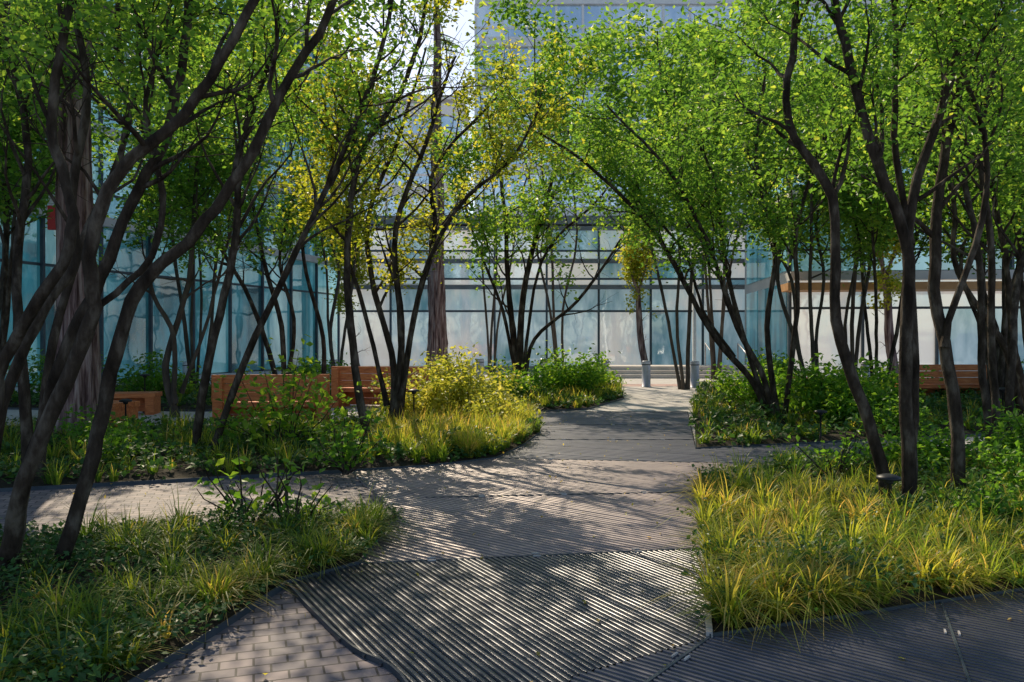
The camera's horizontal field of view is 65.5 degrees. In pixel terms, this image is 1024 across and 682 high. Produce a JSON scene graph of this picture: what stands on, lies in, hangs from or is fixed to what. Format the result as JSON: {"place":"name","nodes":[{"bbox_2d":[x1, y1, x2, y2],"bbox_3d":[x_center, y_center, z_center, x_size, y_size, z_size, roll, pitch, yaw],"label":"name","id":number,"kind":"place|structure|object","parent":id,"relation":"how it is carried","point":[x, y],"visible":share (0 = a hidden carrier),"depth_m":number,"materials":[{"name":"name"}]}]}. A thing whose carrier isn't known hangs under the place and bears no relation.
{"place":"outdoors","nodes":[
{"label":"outdoors","id":0,"kind":"place"},
{"bbox_2d":[109,400,139,425],"bbox_3d":[-7.902,1.394,15.199,1.360,0.480,0.645,0,0,15],"label":"wooden bench","id":1,"kind":"object","parent":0,"point":[118,407],"visible":0.21,"depth_m":14.98,"materials":[{"name":"red wood"}]},
{"bbox_2d":[0,472,399,681],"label":"brick path","id":2,"kind":"structure","parent":0,"point":[289,641],"depth_m":4.68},
{"bbox_2d":[0,480,421,681],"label":"sedge grass","id":3,"kind":"structure","parent":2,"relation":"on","point":[218,584],"depth_m":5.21,"materials":[{"name":"green plant"}]},
{"bbox_2d":[0,496,405,681],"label":"groundcover plants","id":4,"kind":"object","parent":3,"relation":"on","point":[70,670],"visible":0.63,"depth_m":5.06,"materials":[{"name":"green plant"}]},
{"bbox_2d":[0,0,459,580],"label":"serviceberry tree","id":5,"kind":"object","parent":3,"relation":"in","point":[74,346],"visible":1,"depth_m":5.58,"materials":[{"name":"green plant"}]},
{"bbox_2d":[186,438,307,523],"bbox_3d":[-2.248,1.234,6.870,0.958,0.790,0.787,0,0,-14],"label":"leafy shrub","id":6,"kind":"object","parent":3,"relation":"on","point":[229,501],"visible":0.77,"depth_m":6.89,"materials":[{"name":"green plant"}]},
{"bbox_2d":[246,446,346,523],"bbox_3d":[-1.796,1.258,6.640,0.730,0.747,0.744,0,0,-45],"label":"leafy shrub","id":7,"kind":"object","parent":3,"relation":"on","point":[287,490],"visible":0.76,"depth_m":6.63,"materials":[{"name":"green plant"}]},
{"bbox_2d":[283,0,474,213],"label":"sky","id":8,"kind":"structure","parent":0,"point":[466,10],"materials":[{"name":"white"}]},
{"bbox_2d":[264,367,568,370],"bbox_3d":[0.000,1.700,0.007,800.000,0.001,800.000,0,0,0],"label":"ground","id":9,"kind":"structure","parent":0,"point":[486,368],"depth_m":43.71,"materials":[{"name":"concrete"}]},
{"bbox_2d":[16,366,311,386],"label":"walls","id":10,"kind":"structure","parent":9,"relation":"on","point":[223,372],"depth_m":38.96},
{"bbox_2d":[0,0,333,377],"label":"mullions","id":11,"kind":"object","parent":10,"relation":"attached to","point":[42,264],"visible":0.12,"depth_m":33.98,"materials":[{"name":"grey metal"}]},
{"bbox_2d":[0,212,336,385],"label":"ground floor glass","id":12,"kind":"object","parent":11,"relation":"attached to","point":[244,323],"visible":0.41,"depth_m":36.05,"materials":[{"name":"blue glass"}]},
{"bbox_2d":[2,0,337,257],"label":"windows","id":13,"kind":"structure","parent":11,"relation":"attached to","point":[115,203],"depth_m":39.85,"materials":[{"name":"teal glass"}]},
{"bbox_2d":[9,3,338,266],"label":"floor slabs","id":14,"kind":"structure","parent":10,"relation":"attached to","point":[108,222],"depth_m":38.54,"materials":[{"name":"grey concrete"}]},
{"bbox_2d":[323,224,376,366],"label":"pollarded street tree","id":15,"kind":"object","parent":9,"relation":"on","point":[361,276],"visible":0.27,"depth_m":39.86,"materials":[{"name":"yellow plant"}]},
{"bbox_2d":[337,230,744,366],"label":"mullions","id":16,"kind":"object","parent":9,"relation":"on","point":[650,311],"visible":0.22,"depth_m":45.95,"materials":[{"name":"grey metal"}]},
{"bbox_2d":[340,289,744,365],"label":"ground floor glass","id":17,"kind":"object","parent":16,"relation":"attached to","point":[618,331],"visible":0.34,"depth_m":46.00,"materials":[{"name":"glass"}]},
{"bbox_2d":[340,230,744,284],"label":"windows","id":18,"kind":"structure","parent":16,"relation":"attached to","point":[458,271],"depth_m":45.98,"materials":[{"name":"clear glass"}]},
{"bbox_2d":[615,216,663,364],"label":"pollarded street tree","id":19,"kind":"object","parent":9,"relation":"on","point":[634,274],"visible":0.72,"depth_m":40.86,"materials":[{"name":"green plant"}]},
{"bbox_2d":[745,101,1001,364],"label":"walls","id":20,"kind":"structure","parent":9,"relation":"on","point":[758,285],"depth_m":39.30,"materials":[{"name":"grey concrete"}]},
{"bbox_2d":[746,127,786,364],"bbox_3d":[24.930,-3.909,36.398,26.100,10.700,8.800,0,0,6],"label":"side glass","id":21,"kind":"object","parent":20,"relation":"attached to","point":[756,303],"visible":0.27,"depth_m":38.12,"materials":[{"name":"blue glass"}]},
{"bbox_2d":[781,281,1001,291],"bbox_3d":[24.058,-2.133,30.500,26.500,0.300,1.470,0,0,6],"label":"entrance canopy","id":22,"kind":"object","parent":20,"relation":"attached to","point":[920,286],"visible":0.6,"depth_m":30.88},
{"bbox_2d":[788,165,1019,377],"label":"mullions","id":23,"kind":"object","parent":20,"relation":"attached to","point":[1012,265],"visible":0.09,"depth_m":32.56,"materials":[{"name":"grey metal"}]},
{"bbox_2d":[792,116,1015,270],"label":"windows","id":24,"kind":"structure","parent":23,"relation":"attached to","point":[921,261],"depth_m":32.59,"materials":[{"name":"teal glass"}]},
{"bbox_2d":[792,279,1023,377],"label":"ground floor glass","id":25,"kind":"object","parent":23,"relation":"attached to","point":[964,339],"visible":0.31,"depth_m":32.56,"materials":[{"name":"white glass"}]},
{"bbox_2d":[787,102,1023,280],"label":"floor slabs","id":26,"kind":"structure","parent":20,"relation":"attached to","point":[923,275],"depth_m":32.17,"materials":[{"name":"grey concrete"}]},
{"bbox_2d":[398,101,467,214],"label":"walls","id":27,"kind":"structure","parent":0,"point":[444,102],"depth_m":95.13,"materials":[{"name":"grey concrete"}]},
{"bbox_2d":[338,103,461,195],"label":"floor slabs","id":28,"kind":"structure","parent":27,"relation":"attached to","point":[446,109],"depth_m":94.62,"materials":[{"name":"white paint"}]},
{"bbox_2d":[359,116,455,212],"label":"mullions","id":29,"kind":"object","parent":27,"relation":"attached to","point":[411,128],"visible":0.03,"depth_m":94.85,"materials":[{"name":"white paint"}]},
{"bbox_2d":[342,116,460,214],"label":"windows","id":30,"kind":"structure","parent":29,"relation":"attached to","point":[445,120],"depth_m":94.91,"materials":[{"name":"blue glass"}]},
{"bbox_2d":[361,366,533,366],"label":"walls","id":31,"kind":"structure","parent":0,"point":[424,366],"depth_m":46.26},
{"bbox_2d":[339,226,744,288],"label":"floor slabs","id":32,"kind":"structure","parent":31,"relation":"attached to","point":[574,286],"depth_m":45.57,"materials":[{"name":"grey concrete"}]},
{"bbox_2d":[6,371,984,445],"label":"plaza paving","id":33,"kind":"structure","parent":0,"point":[659,398],"depth_m":21.11,"materials":[{"name":"grey stone"}]},
{"bbox_2d":[0,0,113,351],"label":"serviceberry tree","id":34,"kind":"object","parent":33,"relation":"on","point":[7,277],"visible":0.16,"depth_m":15.67,"materials":[{"name":"green plant"}]},
{"bbox_2d":[114,391,161,414],"bbox_3d":[-8.801,1.383,17.614,1.860,0.480,0.645,0,0,-10],"label":"wooden bench","id":35,"kind":"object","parent":33,"relation":"on","point":[150,402],"visible":0.47,"depth_m":17.47,"materials":[{"name":"red wood"}]},
{"bbox_2d":[43,35,301,417],"bbox_3d":[-7.091,-2.533,16.949,5.057,8.344,3.529,0,0,-26],"label":"serviceberry tree","id":36,"kind":"object","parent":33,"relation":"on","point":[170,386],"visible":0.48,"depth_m":16.98,"materials":[{"name":"green plant"}]},
{"bbox_2d":[8,386,354,411],"bbox_3d":[-9.100,1.556,22.607,9.810,0.090,8.810,0,0,0],"label":"planting bed","id":37,"kind":"object","parent":33,"relation":"on","point":[186,406],"visible":0.14,"depth_m":18.74,"materials":[{"name":"soil"}]},
{"bbox_2d":[6,348,106,393],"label":"leafy shrub","id":38,"kind":"object","parent":37,"relation":"on","point":[33,384],"visible":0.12,"depth_m":20.48,"materials":[{"name":"green plant"}]},
{"bbox_2d":[0,0,124,313],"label":"serviceberry tree","id":39,"kind":"object","parent":37,"relation":"on","point":[12,218],"visible":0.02,"depth_m":20.13,"materials":[{"name":"green plant"}]},
{"bbox_2d":[116,349,201,396],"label":"leafy shrub","id":40,"kind":"object","parent":37,"relation":"on","point":[154,379],"visible":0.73,"depth_m":21.08,"materials":[{"name":"green plant"}]},
{"bbox_2d":[10,376,330,408],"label":"groundcover plants","id":41,"kind":"object","parent":37,"relation":"on","point":[35,397],"visible":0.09,"depth_m":19.95,"materials":[{"name":"green plant"}]},
{"bbox_2d":[93,0,297,388],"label":"serviceberry tree","id":42,"kind":"object","parent":37,"relation":"on","point":[188,352],"visible":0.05,"depth_m":23.75,"materials":[{"name":"green plant"}]},
{"bbox_2d":[109,61,368,373],"bbox_3d":[-7.142,-2.899,21.278,6.566,9.053,4.041,0,0,14],"label":"serviceberry tree","id":43,"kind":"object","parent":37,"relation":"in","point":[280,241],"visible":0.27,"depth_m":21.12,"materials":[{"name":"green plant"}]},
{"bbox_2d":[259,352,359,387],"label":"leafy shrub","id":44,"kind":"object","parent":37,"relation":"on","point":[307,367],"visible":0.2,"depth_m":23.48,"materials":[{"name":"green plant"}]},
{"bbox_2d":[261,60,421,365],"bbox_3d":[-5.854,-3.967,27.808,5.599,11.116,6.974,0,0,23],"label":"serviceberry tree","id":45,"kind":"object","parent":37,"relation":"in","point":[323,252],"visible":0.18,"depth_m":28.05,"materials":[{"name":"green plant"}]},
{"bbox_2d":[211,374,332,426],"bbox_3d":[-4.591,1.133,15.341,2.160,1.000,0.790,0,0,-8],"label":"wooden bench","id":46,"kind":"object","parent":33,"relation":"on","point":[254,397],"visible":0.49,"depth_m":15.04,"materials":[{"name":"red wood"}]},
{"bbox_2d":[0,395,547,491],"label":"sedge grass","id":47,"kind":"structure","parent":33,"relation":"on","point":[454,417],"depth_m":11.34,"materials":[{"name":"green plant"}]},
{"bbox_2d":[0,0,93,173],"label":"serviceberry tree","id":48,"kind":"object","parent":47,"relation":"on","point":[6,116],"visible":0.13,"depth_m":12.02,"materials":[{"name":"green plant"}]},
{"bbox_2d":[33,403,157,447],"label":"leafy shrub","id":49,"kind":"object","parent":47,"relation":"on","point":[87,425],"visible":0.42,"depth_m":11.73,"materials":[{"name":"green plant"}]},
{"bbox_2d":[0,0,233,476],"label":"serviceberry tree","id":50,"kind":"object","parent":47,"relation":"on","point":[23,212],"visible":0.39,"depth_m":9.49,"materials":[{"name":"green plant"}]},
{"bbox_2d":[55,416,184,463],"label":"leafy shrub","id":51,"kind":"object","parent":47,"relation":"on","point":[123,436],"visible":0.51,"depth_m":10.33,"materials":[{"name":"green plant"}]},
{"bbox_2d":[0,0,288,440],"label":"redwood tree","id":52,"kind":"object","parent":47,"relation":"on","point":[84,392],"visible":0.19,"depth_m":12.60,"materials":[{"name":"green plant"}]},
{"bbox_2d":[27,0,457,450],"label":"serviceberry tree","id":53,"kind":"object","parent":47,"relation":"on","point":[357,123],"visible":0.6,"depth_m":10.95,"materials":[{"name":"green plant"}]},
{"bbox_2d":[0,399,544,483],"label":"groundcover plants","id":54,"kind":"object","parent":47,"relation":"on","point":[398,449],"visible":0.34,"depth_m":10.62,"materials":[{"name":"green plant"}]},
{"bbox_2d":[193,334,361,449],"bbox_3d":[-3.315,0.758,11.795,2.295,1.714,1.931,0,0,0],"label":"leafy shrub","id":55,"kind":"object","parent":47,"relation":"on","point":[275,415],"visible":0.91,"depth_m":11.52,"materials":[{"name":"green plant"}]},
{"bbox_2d":[306,406,400,474],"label":"leafy shrub","id":56,"kind":"object","parent":47,"relation":"on","point":[347,450],"visible":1,"depth_m":9.58,"materials":[{"name":"green plant"}]},
{"bbox_2d":[363,366,466,417],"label":"leafy shrub","id":57,"kind":"object","parent":47,"relation":"on","point":[439,388],"visible":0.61,"depth_m":14.87,"materials":[{"name":"yellow plant"}]},
{"bbox_2d":[247,0,599,440],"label":"serviceberry tree","id":58,"kind":"object","parent":47,"relation":"on","point":[399,369],"visible":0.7,"depth_m":13.68,"materials":[{"name":"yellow plant"}]},
{"bbox_2d":[407,342,530,415],"bbox_3d":[-0.984,0.828,16.085,2.764,1.637,2.526,0,0,0],"label":"leafy shrub","id":59,"kind":"object","parent":47,"relation":"on","point":[451,368],"visible":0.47,"depth_m":15.97,"materials":[{"name":"yellow plant"}]},
{"bbox_2d":[456,385,545,423],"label":"leafy shrub","id":60,"kind":"object","parent":47,"relation":"on","point":[488,402],"visible":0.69,"depth_m":14.38,"materials":[{"name":"yellow plant"}]},
{"bbox_2d":[331,366,451,407],"bbox_3d":[-2.911,1.116,19.341,2.860,1.000,0.790,0,0,10],"label":"wooden bench","id":61,"kind":"object","parent":33,"relation":"on","point":[341,375],"visible":0.38,"depth_m":19.19,"materials":[{"name":"red wood"}]},
{"bbox_2d":[380,0,489,366],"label":"redwood tree","id":62,"kind":"object","parent":33,"relation":"on","point":[437,339],"visible":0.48,"depth_m":34.74,"materials":[{"name":"brown plant"}]},
{"bbox_2d":[439,42,583,375],"bbox_3d":[0.228,-5.676,33.505,5.689,14.483,5.397,0,0,18],"label":"serviceberry tree","id":63,"kind":"object","parent":33,"relation":"on","point":[489,350],"visible":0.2,"depth_m":33.88,"materials":[{"name":"green plant"}]},
{"bbox_2d":[460,395,623,410],"bbox_3d":[0.850,1.559,21.957,4.910,0.090,8.109,0,0,0],"label":"planting bed","id":64,"kind":"object","parent":33,"relation":"on","point":[560,408],"visible":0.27,"depth_m":18.75,"materials":[{"name":"soil"}]},
{"bbox_2d":[461,354,545,396],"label":"leafy shrub","id":65,"kind":"object","parent":64,"relation":"on","point":[524,385],"visible":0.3,"depth_m":20.20,"materials":[{"name":"green plant"}]},
{"bbox_2d":[410,58,678,386],"bbox_3d":[1.140,-3.163,22.239,8.385,9.594,5.295,0,0,0],"label":"serviceberry tree","id":66,"kind":"object","parent":64,"relation":"in","point":[520,354],"visible":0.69,"depth_m":22.31,"materials":[{"name":"green plant"}]},
{"bbox_2d":[467,378,625,408],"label":"groundcover plants","id":67,"kind":"object","parent":64,"relation":"in","point":[571,398],"visible":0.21,"depth_m":19.82,"materials":[{"name":"green plant"}]},
{"bbox_2d":[516,340,620,392],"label":"leafy shrub","id":68,"kind":"object","parent":64,"relation":"on","point":[559,376],"visible":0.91,"depth_m":21.27,"materials":[{"name":"green plant"}]},
{"bbox_2d":[550,351,631,388],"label":"leafy shrub","id":69,"kind":"object","parent":64,"relation":"on","point":[610,379],"visible":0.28,"depth_m":23.27,"materials":[{"name":"green plant"}]},
{"bbox_2d":[464,0,658,368],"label":"serviceberry tree","id":70,"kind":"object","parent":33,"relation":"on","point":[510,11],"visible":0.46,"depth_m":32.11,"materials":[{"name":"green plant"}]},
{"bbox_2d":[530,384,710,385],"bbox_3d":[1.000,1.569,28.307,22.000,0.001,1.400,0,0,0],"label":"red paving band","id":71,"kind":"object","parent":33,"relation":"on","point":[651,384],"depth_m":28.69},
{"bbox_2d":[576,0,769,389],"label":"serviceberry tree","id":72,"kind":"object","parent":33,"relation":"on","point":[631,95],"visible":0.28,"depth_m":25.54,"materials":[{"name":"green plant"}]},
{"bbox_2d":[591,365,766,377],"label":"stone steps","id":73,"kind":"structure","parent":33,"relation":"on","point":[657,371],"depth_m":33.41,"materials":[{"name":"grey stone"}]},
{"bbox_2d":[608,0,824,379],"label":"serviceberry tree","id":74,"kind":"object","parent":33,"relation":"on","point":[647,51],"visible":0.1,"depth_m":31.74,"materials":[{"name":"green plant"}]},
{"bbox_2d":[640,429,1023,652],"bbox_3d":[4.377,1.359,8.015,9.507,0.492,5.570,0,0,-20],"label":"sedge grass","id":75,"kind":"structure","parent":33,"relation":"on","point":[984,561],"depth_m":5.71,"materials":[{"name":"green plant"}]},
{"bbox_2d":[766,414,889,478],"bbox_3d":[3.679,1.218,9.194,1.268,0.806,1.012,0,0,41],"label":"leafy shrub","id":76,"kind":"object","parent":75,"relation":"on","point":[843,457],"visible":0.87,"depth_m":9.12,"materials":[{"name":"green plant"}]},
{"bbox_2d":[653,0,1023,507],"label":"serviceberry tree","id":77,"kind":"object","parent":75,"relation":"on","point":[953,57],"visible":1,"depth_m":7.67,"materials":[{"name":"green plant"}]},
{"bbox_2d":[676,443,1023,618],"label":"groundcover plants","id":78,"kind":"object","parent":75,"relation":"on","point":[900,560],"visible":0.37,"depth_m":6.38,"materials":[{"name":"green plant"}]},
{"bbox_2d":[802,0,1023,448],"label":"serviceberry tree","id":79,"kind":"object","parent":75,"relation":"on","point":[987,400],"visible":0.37,"depth_m":11.25,"materials":[{"name":"green plant"}]},
{"bbox_2d":[850,412,1000,474],"bbox_3d":[4.953,1.250,9.639,1.609,0.805,1.693,0,0,-16],"label":"leafy shrub","id":80,"kind":"object","parent":75,"relation":"on","point":[927,451],"visible":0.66,"depth_m":9.44,"materials":[{"name":"green plant"}]},
{"bbox_2d":[928,470,1023,527],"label":"leafy shrub","id":81,"kind":"object","parent":75,"relation":"on","point":[996,496],"visible":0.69,"depth_m":6.88,"materials":[{"name":"green plant"}]},
{"bbox_2d":[960,436,1023,499],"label":"leafy shrub","id":82,"kind":"object","parent":75,"relation":"on","point":[1016,479],"visible":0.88,"depth_m":8.05,"materials":[{"name":"green plant"}]},
{"bbox_2d":[965,396,1023,466],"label":"leafy shrub","id":83,"kind":"object","parent":75,"relation":"on","point":[1009,434],"visible":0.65,"depth_m":9.80,"materials":[{"name":"green plant"}]},
{"bbox_2d":[695,388,1015,448],"bbox_3d":[10.380,1.572,18.982,15.250,0.090,14.060,0,0,0],"label":"planting bed","id":84,"kind":"object","parent":33,"relation":"on","point":[830,436],"visible":0.1,"depth_m":13.09,"materials":[{"name":"soil"}]},
{"bbox_2d":[11,376,1023,443],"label":"sedge grass","id":85,"kind":"structure","parent":84,"relation":"on","point":[546,400],"depth_m":16.73,"materials":[{"name":"green plant"}]},
{"bbox_2d":[466,2,923,420],"bbox_3d":[3.507,-2.554,15.407,8.284,8.469,5.083,0,0,24],"label":"serviceberry tree","id":86,"kind":"object","parent":84,"relation":"on","point":[765,392],"visible":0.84,"depth_m":15.39,"materials":[{"name":"green plant"}]},
{"bbox_2d":[699,347,808,408],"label":"leafy shrub","id":87,"kind":"object","parent":84,"relation":"on","point":[748,389],"visible":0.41,"depth_m":17.79,"materials":[{"name":"green plant"}]},
{"bbox_2d":[655,28,898,377],"bbox_3d":[7.276,-3.196,21.101,5.721,9.644,5.612,0,0,36],"label":"serviceberry tree","id":88,"kind":"object","parent":84,"relation":"in","point":[814,221],"visible":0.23,"depth_m":20.60,"materials":[{"name":"green plant"}]},
{"bbox_2d":[755,347,817,395],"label":"leafy shrub","id":89,"kind":"object","parent":84,"relation":"on","point":[795,368],"visible":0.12,"depth_m":20.37,"materials":[{"name":"green plant"}]},
{"bbox_2d":[768,353,898,425],"bbox_3d":[6.162,0.923,15.126,2.437,1.417,2.682,0,0,0],"label":"leafy shrub","id":90,"kind":"object","parent":84,"relation":"on","point":[828,397],"visible":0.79,"depth_m":14.95,"materials":[{"name":"green plant"}]},
{"bbox_2d":[746,0,937,368],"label":"serviceberry tree","id":91,"kind":"object","parent":84,"relation":"on","point":[852,288],"visible":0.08,"depth_m":24.71,"materials":[{"name":"green plant"}]},
{"bbox_2d":[688,378,1018,446],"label":"groundcover plants","id":92,"kind":"object","parent":84,"relation":"on","point":[774,428],"visible":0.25,"depth_m":14.51,"materials":[{"name":"green plant"}]},
{"bbox_2d":[774,22,962,377],"bbox_3d":[9.647,-3.061,20.175,5.605,9.368,5.873,0,0,0],"label":"serviceberry tree","id":93,"kind":"object","parent":84,"relation":"in","point":[857,223],"visible":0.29,"depth_m":19.73,"materials":[{"name":"green plant"}]},
{"bbox_2d":[797,351,943,413],"bbox_3d":[7.330,0.907,16.215,2.804,1.426,2.364,0,0,0],"label":"leafy shrub","id":94,"kind":"object","parent":84,"relation":"on","point":[891,378],"visible":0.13,"depth_m":15.81,"materials":[{"name":"green plant"}]},
{"bbox_2d":[871,386,930,435],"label":"leafy shrub","id":95,"kind":"object","parent":84,"relation":"on","point":[882,420],"visible":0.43,"depth_m":13.40,"materials":[{"name":"green plant"}]},
{"bbox_2d":[852,0,1023,427],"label":"serviceberry tree","id":96,"kind":"object","parent":84,"relation":"on","point":[1018,213],"visible":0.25,"depth_m":14.29,"materials":[{"name":"green plant"}]},
{"bbox_2d":[880,2,1023,406],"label":"serviceberry tree","id":97,"kind":"object","parent":84,"relation":"in","point":[1001,366],"visible":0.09,"depth_m":18.30,"materials":[{"name":"green plant"}]},
{"bbox_2d":[884,60,1023,338],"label":"serviceberry tree","id":98,"kind":"object","parent":84,"relation":"in","point":[972,267],"visible":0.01,"depth_m":22.16,"materials":[{"name":"green plant"}]},
{"bbox_2d":[858,179,914,380],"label":"pollarded street tree","id":99,"kind":"object","parent":33,"relation":"on","point":[887,282],"visible":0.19,"depth_m":29.86,"materials":[{"name":"green plant"}]},
{"bbox_2d":[896,364,986,397],"bbox_3d":[11.305,1.109,20.940,2.260,1.000,0.790,0,0,-4],"label":"wooden bench","id":100,"kind":"object","parent":33,"relation":"on","point":[967,376],"visible":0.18,"depth_m":20.66,"materials":[{"name":"red wood"}]},
{"bbox_2d":[341,215,740,225],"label":"roof","id":101,"kind":"structure","parent":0,"point":[392,220],"depth_m":45.67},
{"bbox_2d":[287,411,1023,681],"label":"ribbed metal grate path","id":102,"kind":"structure","parent":0,"point":[507,605],"depth_m":5.19,"materials":[{"name":"metal"}]},
{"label":"walls","id":103,"kind":"object","parent":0,"visible":0},
{"bbox_2d":[474,4,986,206],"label":"mullions","id":104,"kind":"object","parent":103,"relation":"attached to","point":[529,17],"visible":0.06,"depth_m":65.76,"materials":[{"name":"white paint"}]},
{"bbox_2d":[477,5,1016,205],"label":"windows","id":105,"kind":"structure","parent":104,"relation":"attached to","point":[594,10],"depth_m":65.89,"materials":[{"name":"blue glass"}]},
{"bbox_2d":[475,0,1023,214],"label":"floor slabs","id":106,"kind":"structure","parent":103,"relation":"attached to","point":[600,2],"depth_m":65.61,"materials":[{"name":"white paint"}]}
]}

